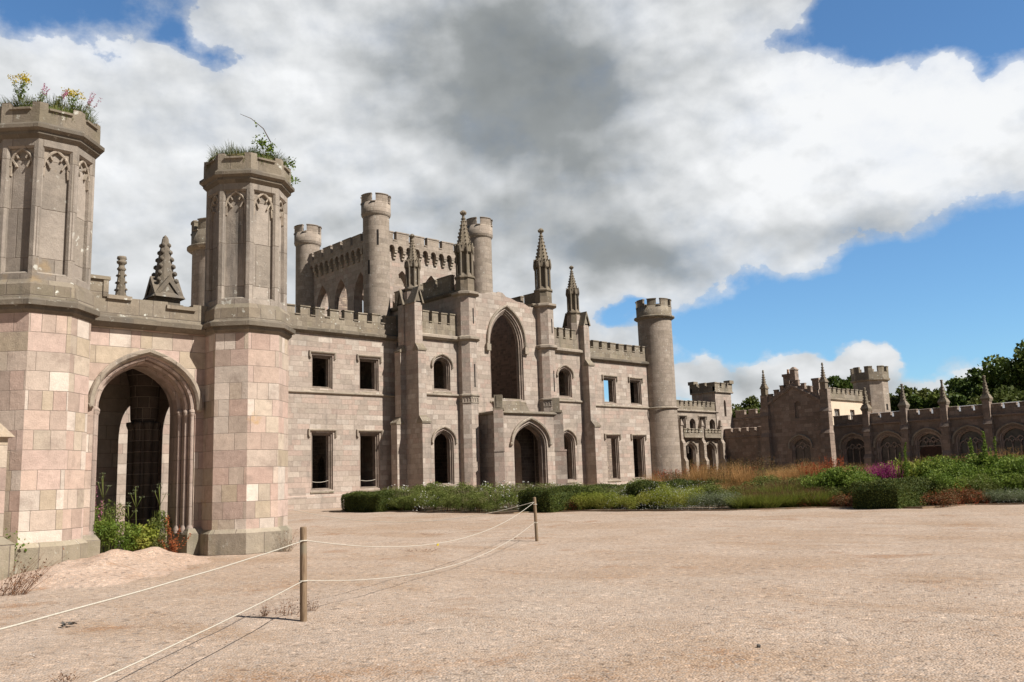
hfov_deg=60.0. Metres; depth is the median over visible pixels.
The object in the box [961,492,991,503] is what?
sedum
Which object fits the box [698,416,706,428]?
window
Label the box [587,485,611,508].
leafy shrub
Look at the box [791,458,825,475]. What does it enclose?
tawny grass
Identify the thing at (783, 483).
green grass
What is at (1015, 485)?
leafy shrub
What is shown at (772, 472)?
tawny grass
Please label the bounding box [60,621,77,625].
dead leaf
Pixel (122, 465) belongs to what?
courtyard wall
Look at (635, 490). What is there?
yew hedge
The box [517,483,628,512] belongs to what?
yew hedge
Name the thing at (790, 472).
tawny grass
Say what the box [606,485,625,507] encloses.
feathery perennial
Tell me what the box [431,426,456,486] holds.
doorway
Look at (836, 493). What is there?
leafy shrub
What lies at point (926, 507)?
bed edging
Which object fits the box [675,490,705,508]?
pale shrub
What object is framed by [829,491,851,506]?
sedum
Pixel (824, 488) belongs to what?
leafy shrub
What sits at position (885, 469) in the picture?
magenta perennial
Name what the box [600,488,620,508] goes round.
leafy shrub
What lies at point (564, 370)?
window
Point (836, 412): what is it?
window
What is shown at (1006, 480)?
leafy shrub
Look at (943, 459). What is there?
leafy shrub
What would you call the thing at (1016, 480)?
leafy shrub
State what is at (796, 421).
gabled building
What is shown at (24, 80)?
ragwort
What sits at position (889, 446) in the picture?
window
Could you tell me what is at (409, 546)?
barrier rope
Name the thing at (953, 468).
leafy shrub
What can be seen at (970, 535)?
gravel court
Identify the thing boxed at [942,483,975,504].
sedum
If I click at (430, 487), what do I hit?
leafy shrub
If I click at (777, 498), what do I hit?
green grass
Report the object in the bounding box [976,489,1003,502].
grey shrub
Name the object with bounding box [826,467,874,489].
leafy shrub
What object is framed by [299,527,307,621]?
rope post
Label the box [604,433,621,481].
window
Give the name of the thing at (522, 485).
rose bush
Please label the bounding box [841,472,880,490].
leafy shrub
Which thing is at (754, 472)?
seedhead perennial
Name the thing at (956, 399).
broadleaf tree
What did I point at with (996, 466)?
leafy shrub
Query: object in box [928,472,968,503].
leafy shrub
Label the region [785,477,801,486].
leafy shrub
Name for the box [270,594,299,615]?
dry weed
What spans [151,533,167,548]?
weed clump
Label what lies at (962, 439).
window
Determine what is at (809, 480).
leafy shrub
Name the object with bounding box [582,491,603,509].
lime shrub
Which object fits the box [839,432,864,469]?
window
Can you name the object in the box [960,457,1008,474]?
leafy shrub
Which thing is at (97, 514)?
fireweed
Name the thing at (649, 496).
pale shrub
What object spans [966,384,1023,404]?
broadleaf tree
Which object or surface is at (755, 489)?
green grass
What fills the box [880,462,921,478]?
lime shrub
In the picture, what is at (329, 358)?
window
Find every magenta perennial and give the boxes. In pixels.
[862,466,883,477]
[864,462,894,477]
[870,461,903,478]
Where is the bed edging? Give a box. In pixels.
[329,503,1023,513]
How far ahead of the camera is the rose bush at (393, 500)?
52.75 m
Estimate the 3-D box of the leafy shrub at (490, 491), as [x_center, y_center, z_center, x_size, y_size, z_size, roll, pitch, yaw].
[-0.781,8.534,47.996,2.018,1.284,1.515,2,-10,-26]
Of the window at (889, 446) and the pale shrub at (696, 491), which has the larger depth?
the window at (889, 446)
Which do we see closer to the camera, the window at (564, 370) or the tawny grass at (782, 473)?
the tawny grass at (782, 473)
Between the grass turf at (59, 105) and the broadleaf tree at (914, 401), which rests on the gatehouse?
the grass turf at (59, 105)
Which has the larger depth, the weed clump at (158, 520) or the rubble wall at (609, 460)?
the rubble wall at (609, 460)
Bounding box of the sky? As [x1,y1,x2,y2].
[0,0,1023,407]
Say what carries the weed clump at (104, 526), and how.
on the gravel court
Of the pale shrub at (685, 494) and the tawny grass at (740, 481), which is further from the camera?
the tawny grass at (740, 481)
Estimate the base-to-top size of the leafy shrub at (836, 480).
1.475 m
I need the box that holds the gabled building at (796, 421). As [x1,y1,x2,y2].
[759,363,836,474]
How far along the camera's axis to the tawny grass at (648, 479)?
49.62 m
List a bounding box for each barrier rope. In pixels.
[0,541,302,629]
[92,581,301,681]
[288,502,532,521]
[308,502,533,546]
[308,522,534,580]
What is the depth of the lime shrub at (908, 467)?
40.80 m
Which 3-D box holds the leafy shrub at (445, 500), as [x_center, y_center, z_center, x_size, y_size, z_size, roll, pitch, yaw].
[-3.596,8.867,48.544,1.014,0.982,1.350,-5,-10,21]
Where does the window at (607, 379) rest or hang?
in the castle
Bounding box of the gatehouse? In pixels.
[0,101,295,579]
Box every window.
[308,429,336,493]
[309,350,336,391]
[356,354,381,393]
[356,429,383,491]
[431,353,453,393]
[485,304,528,403]
[556,364,574,399]
[602,374,617,404]
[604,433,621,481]
[628,377,642,406]
[631,434,646,479]
[678,415,687,427]
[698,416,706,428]
[788,434,812,470]
[834,409,838,415]
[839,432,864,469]
[873,430,902,468]
[952,425,984,459]
[995,422,1023,456]
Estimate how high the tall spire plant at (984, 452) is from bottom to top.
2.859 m
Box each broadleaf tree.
[732,395,759,417]
[827,375,852,388]
[889,385,932,410]
[906,393,932,409]
[926,388,977,407]
[943,376,972,396]
[965,367,999,396]
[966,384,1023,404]
[977,340,1023,393]
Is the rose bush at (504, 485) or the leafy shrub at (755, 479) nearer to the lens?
the leafy shrub at (755, 479)
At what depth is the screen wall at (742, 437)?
102.48 m
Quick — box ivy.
[5,528,31,560]
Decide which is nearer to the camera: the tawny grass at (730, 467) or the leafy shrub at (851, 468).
the leafy shrub at (851, 468)
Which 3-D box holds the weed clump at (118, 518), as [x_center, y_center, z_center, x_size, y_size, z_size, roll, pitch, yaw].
[-10.313,4.790,22.729,1.206,1.469,1.216,6,-12,-42]
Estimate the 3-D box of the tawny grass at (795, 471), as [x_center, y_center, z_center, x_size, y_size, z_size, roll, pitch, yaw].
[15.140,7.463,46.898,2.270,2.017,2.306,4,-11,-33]
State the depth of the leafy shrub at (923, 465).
39.95 m
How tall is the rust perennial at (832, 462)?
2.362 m
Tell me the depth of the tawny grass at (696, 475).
46.60 m
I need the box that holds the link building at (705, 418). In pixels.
[676,380,733,476]
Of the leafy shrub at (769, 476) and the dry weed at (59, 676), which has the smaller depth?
the dry weed at (59, 676)
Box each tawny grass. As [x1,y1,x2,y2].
[641,471,665,480]
[684,458,718,480]
[707,470,739,488]
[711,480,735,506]
[713,458,746,478]
[722,461,760,489]
[757,466,781,480]
[760,465,787,477]
[766,467,797,479]
[775,465,805,479]
[777,463,811,477]
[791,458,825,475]
[975,446,1023,457]
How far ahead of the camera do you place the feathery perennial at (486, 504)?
45.60 m
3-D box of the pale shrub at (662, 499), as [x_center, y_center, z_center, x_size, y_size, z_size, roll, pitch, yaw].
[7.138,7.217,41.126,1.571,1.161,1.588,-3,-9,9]
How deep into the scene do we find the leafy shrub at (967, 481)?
36.85 m
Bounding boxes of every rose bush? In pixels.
[386,494,399,507]
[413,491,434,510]
[421,496,442,511]
[422,480,454,489]
[441,483,457,491]
[475,481,500,506]
[480,480,510,508]
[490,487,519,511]
[497,481,529,499]
[506,481,544,506]
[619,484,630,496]
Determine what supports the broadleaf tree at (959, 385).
on the ground
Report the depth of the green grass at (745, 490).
40.04 m
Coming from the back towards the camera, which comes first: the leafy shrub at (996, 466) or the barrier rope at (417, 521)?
the leafy shrub at (996, 466)
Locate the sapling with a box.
[241,114,300,185]
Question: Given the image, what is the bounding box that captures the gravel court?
[0,504,1023,681]
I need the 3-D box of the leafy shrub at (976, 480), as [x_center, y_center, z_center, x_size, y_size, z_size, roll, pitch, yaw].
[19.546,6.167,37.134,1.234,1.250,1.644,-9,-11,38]
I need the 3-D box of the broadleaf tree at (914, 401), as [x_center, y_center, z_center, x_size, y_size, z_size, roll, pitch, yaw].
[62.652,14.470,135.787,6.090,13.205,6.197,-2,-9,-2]
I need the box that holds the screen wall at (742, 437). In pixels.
[724,408,762,474]
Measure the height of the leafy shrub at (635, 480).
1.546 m
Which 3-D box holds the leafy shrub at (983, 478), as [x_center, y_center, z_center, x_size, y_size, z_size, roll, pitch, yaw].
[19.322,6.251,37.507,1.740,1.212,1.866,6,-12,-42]
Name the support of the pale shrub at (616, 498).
on the planting bed
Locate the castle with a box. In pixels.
[187,192,681,510]
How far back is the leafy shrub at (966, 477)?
37.44 m
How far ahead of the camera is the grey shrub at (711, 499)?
39.53 m
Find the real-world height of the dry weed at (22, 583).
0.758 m
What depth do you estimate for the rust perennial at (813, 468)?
46.57 m
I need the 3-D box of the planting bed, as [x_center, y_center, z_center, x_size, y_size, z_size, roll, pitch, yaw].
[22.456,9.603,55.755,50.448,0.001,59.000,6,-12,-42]
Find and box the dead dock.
[159,515,191,552]
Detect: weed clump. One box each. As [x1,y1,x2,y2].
[93,511,119,551]
[94,499,126,550]
[103,521,143,551]
[128,523,159,550]
[147,510,172,537]
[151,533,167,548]
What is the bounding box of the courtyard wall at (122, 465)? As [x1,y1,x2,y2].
[116,406,169,534]
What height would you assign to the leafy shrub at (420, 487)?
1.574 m
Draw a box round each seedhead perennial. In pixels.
[662,470,686,480]
[663,470,691,480]
[696,481,721,505]
[699,463,731,484]
[730,455,779,477]
[740,468,765,481]
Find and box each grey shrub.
[686,490,717,509]
[702,492,726,507]
[708,490,739,507]
[721,492,745,508]
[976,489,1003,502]
[987,490,1013,502]
[989,486,1022,502]
[1002,490,1023,502]
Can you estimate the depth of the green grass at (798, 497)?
38.34 m
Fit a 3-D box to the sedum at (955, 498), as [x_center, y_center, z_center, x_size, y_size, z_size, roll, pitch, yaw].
[17.390,6.308,35.441,1.214,0.573,1.167,-3,-9,9]
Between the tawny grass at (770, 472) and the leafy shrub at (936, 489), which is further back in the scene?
the tawny grass at (770, 472)
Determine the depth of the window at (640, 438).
91.95 m
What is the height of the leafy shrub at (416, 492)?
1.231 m
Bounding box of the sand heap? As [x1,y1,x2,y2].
[0,547,210,593]
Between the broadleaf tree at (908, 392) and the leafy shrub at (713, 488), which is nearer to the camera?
the leafy shrub at (713, 488)
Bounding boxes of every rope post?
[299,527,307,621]
[533,497,538,540]
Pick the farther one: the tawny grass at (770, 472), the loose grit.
the tawny grass at (770, 472)
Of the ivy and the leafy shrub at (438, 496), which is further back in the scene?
the leafy shrub at (438, 496)
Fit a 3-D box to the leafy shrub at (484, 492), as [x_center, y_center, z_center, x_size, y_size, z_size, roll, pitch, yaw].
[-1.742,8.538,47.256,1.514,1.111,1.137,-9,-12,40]
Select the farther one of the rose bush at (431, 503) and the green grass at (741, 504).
the rose bush at (431, 503)
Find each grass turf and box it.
[0,92,97,123]
[206,140,288,170]
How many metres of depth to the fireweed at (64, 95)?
20.94 m
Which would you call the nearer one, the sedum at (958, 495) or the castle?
the sedum at (958, 495)
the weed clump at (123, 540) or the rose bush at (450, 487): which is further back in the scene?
the rose bush at (450, 487)
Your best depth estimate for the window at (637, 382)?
92.96 m
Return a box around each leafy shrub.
[388,496,407,510]
[405,484,425,508]
[405,493,424,510]
[411,490,430,510]
[421,488,439,510]
[425,482,444,509]
[434,490,458,510]
[437,494,452,511]
[441,482,474,509]
[447,494,462,511]
[459,489,477,509]
[466,491,489,510]
[467,493,485,511]
[480,487,507,510]
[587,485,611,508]
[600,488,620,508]
[625,477,647,490]
[696,483,714,507]
[705,484,732,507]
[714,485,744,501]
[741,476,768,490]
[758,475,789,488]
[763,477,781,486]
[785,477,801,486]
[794,472,826,488]
[800,467,846,490]
[813,486,831,493]
[818,474,853,489]
[822,465,868,488]
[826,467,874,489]
[827,487,844,505]
[835,484,850,505]
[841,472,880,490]
[909,459,952,476]
[910,455,962,475]
[916,470,959,478]
[925,459,983,472]
[927,481,953,504]
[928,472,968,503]
[929,462,986,500]
[939,468,989,501]
[940,476,974,501]
[941,470,974,502]
[954,452,992,467]
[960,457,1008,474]
[967,473,995,502]
[967,475,990,502]
[975,460,1018,500]
[976,455,1016,467]
[976,479,1005,502]
[977,469,1009,480]
[987,467,1022,500]
[987,472,1023,501]
[996,479,1023,501]
[1000,454,1023,459]
[1003,457,1023,474]
[1006,456,1023,472]
[1007,474,1023,500]
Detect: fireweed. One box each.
[33,83,49,100]
[54,90,67,102]
[83,91,102,115]
[94,481,103,535]
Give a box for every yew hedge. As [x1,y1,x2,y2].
[340,489,417,512]
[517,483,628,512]
[625,477,742,508]
[849,476,947,508]
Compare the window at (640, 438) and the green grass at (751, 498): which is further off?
the window at (640, 438)
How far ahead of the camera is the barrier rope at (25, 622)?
6.14 m
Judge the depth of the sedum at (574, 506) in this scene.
43.94 m
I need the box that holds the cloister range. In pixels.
[833,375,1023,469]
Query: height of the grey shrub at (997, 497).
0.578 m
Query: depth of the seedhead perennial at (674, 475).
49.23 m
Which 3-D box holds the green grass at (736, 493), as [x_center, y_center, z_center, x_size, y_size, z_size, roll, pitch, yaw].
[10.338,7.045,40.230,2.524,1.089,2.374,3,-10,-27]
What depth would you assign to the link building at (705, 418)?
102.30 m
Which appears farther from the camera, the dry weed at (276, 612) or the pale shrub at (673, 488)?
the pale shrub at (673, 488)
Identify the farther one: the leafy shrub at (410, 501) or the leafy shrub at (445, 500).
the leafy shrub at (410, 501)
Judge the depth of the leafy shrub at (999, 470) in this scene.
37.51 m
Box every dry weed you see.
[0,548,69,595]
[50,669,83,681]
[259,600,273,616]
[259,601,289,614]
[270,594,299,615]
[276,529,298,551]
[307,597,319,610]
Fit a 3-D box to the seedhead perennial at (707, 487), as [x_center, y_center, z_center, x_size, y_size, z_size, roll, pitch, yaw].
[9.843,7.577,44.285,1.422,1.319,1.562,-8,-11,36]
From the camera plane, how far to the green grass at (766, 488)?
40.00 m
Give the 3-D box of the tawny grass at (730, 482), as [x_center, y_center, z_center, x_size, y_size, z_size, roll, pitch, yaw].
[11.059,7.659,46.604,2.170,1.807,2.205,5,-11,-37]
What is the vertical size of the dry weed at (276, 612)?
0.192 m
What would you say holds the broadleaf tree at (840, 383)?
on the ground
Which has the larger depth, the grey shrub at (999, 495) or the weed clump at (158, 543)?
the grey shrub at (999, 495)
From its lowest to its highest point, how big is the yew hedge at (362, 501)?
1.390 m
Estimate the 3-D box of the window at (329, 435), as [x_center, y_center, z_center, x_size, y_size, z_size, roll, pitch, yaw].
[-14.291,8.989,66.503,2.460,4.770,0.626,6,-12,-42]
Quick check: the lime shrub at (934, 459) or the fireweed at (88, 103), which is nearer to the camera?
the fireweed at (88, 103)
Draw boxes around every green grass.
[709,484,755,507]
[724,492,761,508]
[733,485,768,496]
[736,490,767,506]
[741,484,777,495]
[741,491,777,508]
[743,491,790,507]
[746,483,785,493]
[753,479,803,495]
[756,480,807,492]
[758,490,791,507]
[767,476,796,488]
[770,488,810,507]
[776,491,803,507]
[781,489,811,506]
[784,486,824,506]
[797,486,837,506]
[801,487,834,505]
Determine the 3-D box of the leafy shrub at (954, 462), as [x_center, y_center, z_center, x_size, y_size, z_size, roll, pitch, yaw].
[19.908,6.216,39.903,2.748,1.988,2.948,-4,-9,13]
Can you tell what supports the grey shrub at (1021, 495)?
on the planting bed
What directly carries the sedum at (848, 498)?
on the planting bed
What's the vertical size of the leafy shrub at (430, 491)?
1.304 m
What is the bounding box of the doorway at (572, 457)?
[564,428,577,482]
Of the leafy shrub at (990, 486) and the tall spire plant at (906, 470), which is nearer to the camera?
the leafy shrub at (990, 486)
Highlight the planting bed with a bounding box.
[326,499,1023,511]
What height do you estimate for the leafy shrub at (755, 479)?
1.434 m
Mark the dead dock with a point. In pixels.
(173, 548)
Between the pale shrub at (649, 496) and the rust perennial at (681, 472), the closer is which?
the pale shrub at (649, 496)
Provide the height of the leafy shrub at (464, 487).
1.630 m
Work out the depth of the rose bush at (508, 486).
50.70 m
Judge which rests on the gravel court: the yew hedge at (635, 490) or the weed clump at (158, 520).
the weed clump at (158, 520)
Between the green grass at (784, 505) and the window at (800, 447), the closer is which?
the green grass at (784, 505)
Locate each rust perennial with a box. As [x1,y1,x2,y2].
[652,468,671,480]
[670,468,691,476]
[797,462,823,478]
[815,455,844,471]
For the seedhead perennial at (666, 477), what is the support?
on the planting bed
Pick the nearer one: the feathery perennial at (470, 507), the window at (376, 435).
the feathery perennial at (470, 507)
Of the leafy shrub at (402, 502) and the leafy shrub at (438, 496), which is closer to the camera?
the leafy shrub at (438, 496)
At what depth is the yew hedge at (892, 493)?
35.63 m
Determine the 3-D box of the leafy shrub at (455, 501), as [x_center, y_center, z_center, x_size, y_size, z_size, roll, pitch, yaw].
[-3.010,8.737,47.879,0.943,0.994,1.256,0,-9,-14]
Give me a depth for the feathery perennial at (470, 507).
46.79 m
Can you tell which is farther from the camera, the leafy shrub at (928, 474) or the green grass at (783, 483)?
the green grass at (783, 483)
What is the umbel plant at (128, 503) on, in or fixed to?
on the gravel court
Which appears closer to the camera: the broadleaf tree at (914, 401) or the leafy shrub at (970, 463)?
the leafy shrub at (970, 463)
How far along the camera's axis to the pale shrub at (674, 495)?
40.49 m
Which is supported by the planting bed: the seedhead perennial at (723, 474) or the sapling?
the seedhead perennial at (723, 474)
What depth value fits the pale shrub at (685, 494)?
41.66 m
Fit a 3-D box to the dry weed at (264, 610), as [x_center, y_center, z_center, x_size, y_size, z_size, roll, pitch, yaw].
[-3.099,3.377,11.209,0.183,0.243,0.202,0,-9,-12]
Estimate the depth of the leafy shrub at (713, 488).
40.66 m
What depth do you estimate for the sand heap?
17.18 m
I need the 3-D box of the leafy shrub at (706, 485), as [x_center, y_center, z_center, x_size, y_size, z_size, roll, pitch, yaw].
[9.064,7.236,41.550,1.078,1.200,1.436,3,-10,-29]
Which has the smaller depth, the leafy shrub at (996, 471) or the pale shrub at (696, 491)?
the leafy shrub at (996, 471)
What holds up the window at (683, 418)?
in the link building at (705, 418)
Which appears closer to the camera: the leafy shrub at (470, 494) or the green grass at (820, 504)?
the green grass at (820, 504)
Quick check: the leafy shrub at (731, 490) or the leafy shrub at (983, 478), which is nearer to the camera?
the leafy shrub at (983, 478)
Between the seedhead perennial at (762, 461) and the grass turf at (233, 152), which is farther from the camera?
the seedhead perennial at (762, 461)
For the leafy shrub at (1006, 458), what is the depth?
39.67 m
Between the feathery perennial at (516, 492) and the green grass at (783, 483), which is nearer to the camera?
the green grass at (783, 483)
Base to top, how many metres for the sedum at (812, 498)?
0.784 m
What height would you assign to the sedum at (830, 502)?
0.603 m
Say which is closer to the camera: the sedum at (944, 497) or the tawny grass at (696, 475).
the sedum at (944, 497)
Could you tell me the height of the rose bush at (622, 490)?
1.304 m
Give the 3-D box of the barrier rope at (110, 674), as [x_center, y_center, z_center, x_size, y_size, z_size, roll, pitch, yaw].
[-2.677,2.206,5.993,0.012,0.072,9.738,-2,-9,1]
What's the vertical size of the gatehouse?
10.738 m
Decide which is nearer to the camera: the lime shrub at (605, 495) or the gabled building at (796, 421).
the lime shrub at (605, 495)
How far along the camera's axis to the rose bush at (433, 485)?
55.61 m
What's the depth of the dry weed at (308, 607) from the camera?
11.55 m
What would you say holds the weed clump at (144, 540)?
on the gravel court
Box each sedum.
[566,498,582,509]
[797,491,822,506]
[818,497,841,506]
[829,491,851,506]
[838,494,856,505]
[918,488,960,506]
[932,494,964,505]
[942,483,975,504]
[952,486,986,503]
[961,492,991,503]
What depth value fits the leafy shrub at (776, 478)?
42.02 m
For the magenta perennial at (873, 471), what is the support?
on the planting bed
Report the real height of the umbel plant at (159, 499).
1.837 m
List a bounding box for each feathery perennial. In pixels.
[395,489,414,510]
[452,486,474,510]
[461,496,478,511]
[476,497,496,511]
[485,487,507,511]
[502,483,528,509]
[509,483,542,509]
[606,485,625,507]
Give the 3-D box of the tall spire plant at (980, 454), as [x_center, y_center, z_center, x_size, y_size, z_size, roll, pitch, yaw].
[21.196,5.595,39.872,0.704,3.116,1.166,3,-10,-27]
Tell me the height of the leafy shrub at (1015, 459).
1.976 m
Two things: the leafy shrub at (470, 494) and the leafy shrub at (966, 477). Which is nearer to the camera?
the leafy shrub at (966, 477)
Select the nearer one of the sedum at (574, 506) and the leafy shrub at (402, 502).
the sedum at (574, 506)
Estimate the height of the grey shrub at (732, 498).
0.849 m
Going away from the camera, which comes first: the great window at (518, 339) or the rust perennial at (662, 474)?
the rust perennial at (662, 474)
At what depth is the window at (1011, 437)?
77.09 m
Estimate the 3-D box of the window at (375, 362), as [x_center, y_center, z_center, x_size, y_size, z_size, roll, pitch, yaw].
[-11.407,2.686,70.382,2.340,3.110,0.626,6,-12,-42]
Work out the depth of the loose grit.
11.13 m
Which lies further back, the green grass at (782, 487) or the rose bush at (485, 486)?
the rose bush at (485, 486)
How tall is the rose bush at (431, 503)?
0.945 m
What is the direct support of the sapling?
on the gatehouse
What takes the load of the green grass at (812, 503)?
on the planting bed
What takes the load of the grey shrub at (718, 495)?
on the planting bed
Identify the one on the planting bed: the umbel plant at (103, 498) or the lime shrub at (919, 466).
the lime shrub at (919, 466)
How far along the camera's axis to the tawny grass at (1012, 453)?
51.07 m
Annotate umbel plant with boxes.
[97,472,111,552]
[121,502,135,537]
[128,486,141,550]
[152,484,167,533]
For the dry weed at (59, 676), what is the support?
on the gravel court
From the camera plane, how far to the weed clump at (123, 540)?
21.57 m
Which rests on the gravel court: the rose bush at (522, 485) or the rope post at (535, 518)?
the rope post at (535, 518)
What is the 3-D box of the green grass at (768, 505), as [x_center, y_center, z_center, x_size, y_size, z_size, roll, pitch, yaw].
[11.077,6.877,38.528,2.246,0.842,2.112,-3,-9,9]
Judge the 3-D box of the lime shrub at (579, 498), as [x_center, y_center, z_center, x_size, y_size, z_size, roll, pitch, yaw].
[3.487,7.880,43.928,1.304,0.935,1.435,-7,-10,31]
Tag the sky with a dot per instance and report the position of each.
(806, 184)
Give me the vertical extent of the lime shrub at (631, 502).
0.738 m
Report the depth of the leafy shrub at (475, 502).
46.15 m
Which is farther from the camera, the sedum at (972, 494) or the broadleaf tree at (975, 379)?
the broadleaf tree at (975, 379)
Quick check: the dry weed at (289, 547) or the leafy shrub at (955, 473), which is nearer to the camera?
the dry weed at (289, 547)
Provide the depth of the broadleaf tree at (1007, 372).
128.62 m
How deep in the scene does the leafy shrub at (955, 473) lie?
38.11 m
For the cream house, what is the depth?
103.70 m
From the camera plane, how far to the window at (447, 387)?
72.72 m
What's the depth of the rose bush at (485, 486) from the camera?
52.44 m
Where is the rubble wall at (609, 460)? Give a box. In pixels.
[606,439,612,477]
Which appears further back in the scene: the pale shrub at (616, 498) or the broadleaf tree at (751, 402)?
the broadleaf tree at (751, 402)
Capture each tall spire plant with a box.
[898,442,911,477]
[968,431,993,473]
[981,436,1003,499]
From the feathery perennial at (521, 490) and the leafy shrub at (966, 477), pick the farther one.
the feathery perennial at (521, 490)
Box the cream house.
[800,365,890,424]
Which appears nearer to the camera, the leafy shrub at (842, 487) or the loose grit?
the loose grit
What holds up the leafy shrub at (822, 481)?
on the planting bed
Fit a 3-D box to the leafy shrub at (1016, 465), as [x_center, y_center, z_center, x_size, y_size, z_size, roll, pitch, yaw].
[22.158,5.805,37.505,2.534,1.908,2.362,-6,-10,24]
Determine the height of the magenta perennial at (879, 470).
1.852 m
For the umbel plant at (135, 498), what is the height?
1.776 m
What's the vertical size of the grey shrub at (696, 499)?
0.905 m
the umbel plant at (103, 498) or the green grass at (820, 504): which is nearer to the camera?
the umbel plant at (103, 498)
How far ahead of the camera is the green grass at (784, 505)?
38.27 m
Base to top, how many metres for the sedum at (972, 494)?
0.820 m
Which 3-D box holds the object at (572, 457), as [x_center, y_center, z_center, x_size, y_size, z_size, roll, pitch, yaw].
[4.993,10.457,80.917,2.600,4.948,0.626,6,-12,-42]
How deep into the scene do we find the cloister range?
82.14 m
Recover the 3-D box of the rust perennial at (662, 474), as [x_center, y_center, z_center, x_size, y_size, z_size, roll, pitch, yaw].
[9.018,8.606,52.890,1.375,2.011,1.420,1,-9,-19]
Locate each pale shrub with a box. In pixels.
[603,486,629,509]
[634,487,674,509]
[639,477,672,507]
[651,485,675,509]
[657,483,686,508]
[662,487,691,508]
[666,482,703,508]
[675,485,714,507]
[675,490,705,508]
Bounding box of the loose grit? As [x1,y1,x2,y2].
[0,536,1023,681]
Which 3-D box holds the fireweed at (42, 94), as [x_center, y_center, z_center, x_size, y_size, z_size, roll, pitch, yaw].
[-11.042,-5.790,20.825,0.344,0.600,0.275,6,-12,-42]
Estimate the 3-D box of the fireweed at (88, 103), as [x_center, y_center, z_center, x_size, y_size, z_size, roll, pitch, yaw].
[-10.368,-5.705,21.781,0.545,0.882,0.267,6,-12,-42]
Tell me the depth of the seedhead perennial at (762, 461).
53.30 m
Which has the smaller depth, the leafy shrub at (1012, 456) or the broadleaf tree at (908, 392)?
the leafy shrub at (1012, 456)
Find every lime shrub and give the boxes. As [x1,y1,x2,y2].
[570,492,593,509]
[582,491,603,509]
[594,491,619,509]
[619,495,639,509]
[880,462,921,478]
[882,457,932,477]
[909,461,935,476]
[919,455,951,468]
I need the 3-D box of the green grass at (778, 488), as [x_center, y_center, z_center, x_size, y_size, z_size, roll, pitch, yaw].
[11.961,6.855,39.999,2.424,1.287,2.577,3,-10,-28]
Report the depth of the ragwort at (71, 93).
21.36 m
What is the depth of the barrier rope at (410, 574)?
14.05 m
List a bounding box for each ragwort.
[7,71,31,99]
[61,87,85,109]
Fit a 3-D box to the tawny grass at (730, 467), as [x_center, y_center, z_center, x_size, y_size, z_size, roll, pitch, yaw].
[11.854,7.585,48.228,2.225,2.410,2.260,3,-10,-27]
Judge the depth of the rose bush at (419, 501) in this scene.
50.42 m
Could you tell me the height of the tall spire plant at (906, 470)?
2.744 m

